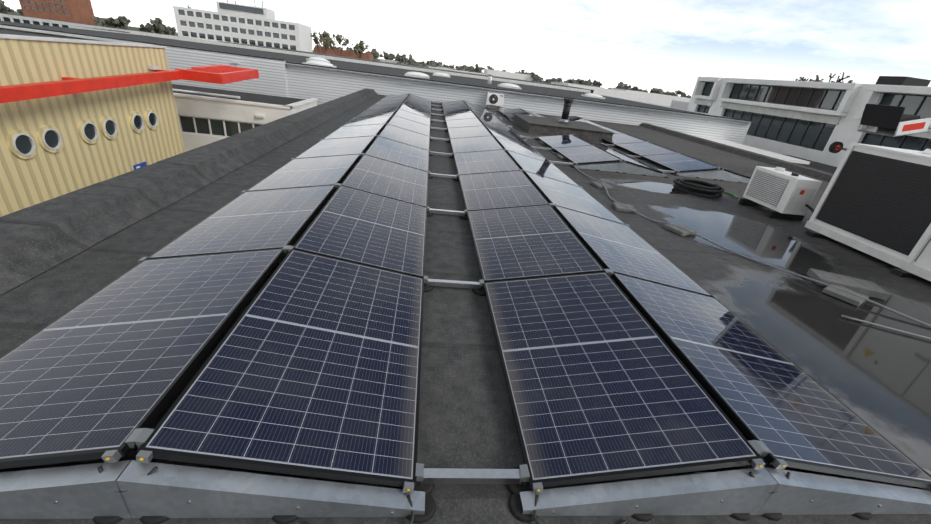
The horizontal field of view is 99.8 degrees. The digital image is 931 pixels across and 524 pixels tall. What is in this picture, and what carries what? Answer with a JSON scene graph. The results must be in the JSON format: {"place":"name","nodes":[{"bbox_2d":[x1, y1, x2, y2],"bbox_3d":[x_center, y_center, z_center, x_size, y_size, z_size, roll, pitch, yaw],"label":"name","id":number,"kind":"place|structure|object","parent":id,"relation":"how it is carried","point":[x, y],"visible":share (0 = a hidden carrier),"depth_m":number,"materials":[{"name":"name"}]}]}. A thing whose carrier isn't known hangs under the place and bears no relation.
{"place":"outdoors","nodes":[
{"label":"outdoors","id":0,"kind":"place"},
{"bbox_2d":[4,10,604,88],"bbox_3d":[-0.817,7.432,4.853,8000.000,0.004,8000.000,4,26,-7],"label":"ground","id":1,"kind":"structure","parent":0,"point":[98,24],"depth_m":1185.64,"materials":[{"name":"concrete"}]},
{"bbox_2d":[0,25,184,216],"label":"beige hall","id":2,"kind":"structure","parent":1,"relation":"on","point":[54,147],"depth_m":9.85,"materials":[{"name":"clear metal"}]},
{"bbox_2d":[0,64,258,102],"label":"red canopy beam","id":3,"kind":"structure","parent":2,"relation":"on","point":[221,74],"depth_m":10.28,"materials":[{"name":"metal"}]},
{"bbox_2d":[172,84,317,151],"bbox_3d":[-16.520,-4.743,17.677,18.300,6.779,4.300,4,26,-7],"label":"white annex","id":4,"kind":"object","parent":1,"relation":"on","point":[206,116],"visible":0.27,"depth_m":15.63,"materials":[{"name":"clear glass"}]},
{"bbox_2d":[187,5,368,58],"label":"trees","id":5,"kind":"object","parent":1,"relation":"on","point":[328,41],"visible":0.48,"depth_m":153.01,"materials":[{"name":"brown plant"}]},
{"bbox_2d":[0,0,690,109],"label":"distant buildings","id":6,"kind":"structure","parent":1,"relation":"on","point":[241,24],"depth_m":134.95,"materials":[{"name":"white concrete"}]},
{"bbox_2d":[0,0,690,97],"bbox_3d":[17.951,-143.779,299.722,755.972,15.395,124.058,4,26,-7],"label":"tree belt","id":7,"kind":"object","parent":1,"relation":"on","point":[156,25],"visible":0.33,"depth_m":290.38,"materials":[{"name":"green plant"}]},
{"bbox_2d":[0,21,751,143],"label":"hall","id":8,"kind":"structure","parent":1,"relation":"on","point":[282,72],"depth_m":20.70,"materials":[{"name":"silver metal"}]},
{"bbox_2d":[302,57,604,98],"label":"skylight domes","id":9,"kind":"structure","parent":8,"relation":"on","point":[318,61],"depth_m":26.36,"materials":[{"name":"white plastic"}]},
{"bbox_2d":[696,136,836,173],"bbox_3d":[16.695,1.831,12.928,8.200,7.010,29.200,4,26,-7],"label":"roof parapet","id":10,"kind":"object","parent":1,"relation":"on","point":[812,164],"visible":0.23,"depth_m":19.69,"materials":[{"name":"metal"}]},
{"bbox_2d":[687,76,930,166],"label":"office","id":11,"kind":"structure","parent":1,"relation":"on","point":[811,120],"depth_m":23.21,"materials":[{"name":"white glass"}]},
{"bbox_2d":[791,72,854,82],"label":"trees","id":12,"kind":"object","parent":1,"relation":"on","point":[818,80],"visible":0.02,"depth_m":41.58,"materials":[{"name":"green plant"}]},
{"bbox_2d":[829,104,930,152],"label":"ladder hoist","id":13,"kind":"object","parent":1,"relation":"on","point":[889,120],"visible":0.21,"depth_m":9.47,"materials":[{"name":"metal"}]},
{"bbox_2d":[2,0,930,95],"label":"sky","id":14,"kind":"structure","parent":0,"point":[666,45],"materials":[{"name":"white"}]},
{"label":"building walls","id":15,"kind":"object","parent":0,"visible":0},
{"bbox_2d":[0,88,930,523],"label":"roof deck","id":16,"kind":"structure","parent":15,"relation":"on","point":[62,254],"depth_m":3.43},
{"bbox_2d":[0,94,435,523],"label":"solar tent","id":17,"kind":"object","parent":16,"relation":"on","point":[298,397],"visible":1,"depth_m":1.96,"materials":[{"name":"blue glass"}]},
{"bbox_2d":[416,101,528,494],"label":"connecting rails","id":18,"kind":"object","parent":16,"relation":"on","point":[434,476],"visible":0.44,"depth_m":1.73,"materials":[{"name":"metal"}]},
{"bbox_2d":[486,92,503,108],"bbox_3d":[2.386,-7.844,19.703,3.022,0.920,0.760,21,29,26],"label":"outdoor ac unit","id":19,"kind":"object","parent":16,"relation":"on","point":[495,99],"visible":0.81,"depth_m":19.95,"materials":[{"name":"white paint"}]},
{"bbox_2d":[97,110,930,523],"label":"roof cables","id":20,"kind":"object","parent":16,"relation":"on","point":[153,470],"visible":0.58,"depth_m":4.12,"materials":[{"name":"black rubber"}]},
{"bbox_2d":[496,108,543,120],"bbox_3d":[2.726,-6.513,17.403,2.279,0.277,3.751,4,26,-7],"label":"solar tent","id":21,"kind":"object","parent":16,"relation":"on","point":[509,113],"visible":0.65,"depth_m":17.56,"materials":[{"name":"blue glass"}]},
{"bbox_2d":[520,136,574,165],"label":"valley connectors","id":22,"kind":"object","parent":16,"relation":"on","point":[557,162],"visible":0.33,"depth_m":10.12,"materials":[{"name":"metal"}]},
{"bbox_2d":[513,114,614,141],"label":"roof plinth","id":23,"kind":"structure","parent":16,"relation":"on","point":[544,126],"depth_m":13.23,"materials":[{"name":"grey concrete"}]},
{"bbox_2d":[559,98,573,123],"bbox_3d":[3.605,-5.400,14.034,0.375,0.820,0.375,4,26,-7],"label":"vent pipe","id":24,"kind":"object","parent":16,"relation":"on","point":[566,111],"visible":0.96,"depth_m":13.95,"materials":[{"name":"grey metal"}]},
{"bbox_2d":[536,134,667,177],"bbox_3d":[3.322,-2.928,10.276,2.279,0.277,3.751,4,26,-7],"label":"solar tent","id":25,"kind":"object","parent":16,"relation":"on","point":[580,152],"visible":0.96,"depth_m":9.20,"materials":[{"name":"blue glass"}]},
{"bbox_2d":[601,143,675,173],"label":"valley connectors","id":26,"kind":"object","parent":16,"relation":"on","point":[638,157],"visible":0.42,"depth_m":10.77,"materials":[{"name":"metal"}]},
{"bbox_2d":[553,116,750,182],"bbox_3d":[5.626,-4.488,14.062,2.279,0.277,10.851,4,26,-7],"label":"solar tent","id":27,"kind":"object","parent":16,"relation":"on","point":[680,164],"visible":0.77,"depth_m":10.36,"materials":[{"name":"blue glass"}]},
{"bbox_2d":[439,100,930,522],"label":"solar tent","id":28,"kind":"object","parent":16,"relation":"on","point":[617,410],"visible":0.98,"depth_m":2.23,"materials":[{"name":"blue glass"}]},
{"bbox_2d":[673,178,737,198],"bbox_3d":[4.758,-1.462,7.752,1.286,0.208,0.916,4,26,-7],"label":"coiled cable","id":29,"kind":"object","parent":16,"relation":"on","point":[697,188],"visible":1,"depth_m":7.50,"materials":[{"name":"black rubber"}]},
{"bbox_2d":[540,141,889,305],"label":"paving slabs","id":30,"kind":"structure","parent":16,"relation":"on","point":[864,288],"depth_m":4.23,"materials":[{"name":"concrete"}]},
{"bbox_2d":[738,166,821,220],"bbox_3d":[5.660,-1.118,6.685,0.937,0.746,1.399,4,26,-7],"label":"condensing unit","id":31,"kind":"object","parent":16,"relation":"on","point":[782,192],"visible":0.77,"depth_m":6.65,"materials":[{"name":"white paint"}]},
{"bbox_2d":[804,142,930,339],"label":"chiller unit","id":32,"kind":"object","parent":16,"relation":"on","point":[875,201],"visible":1,"depth_m":5.16,"materials":[{"name":"white paint"}]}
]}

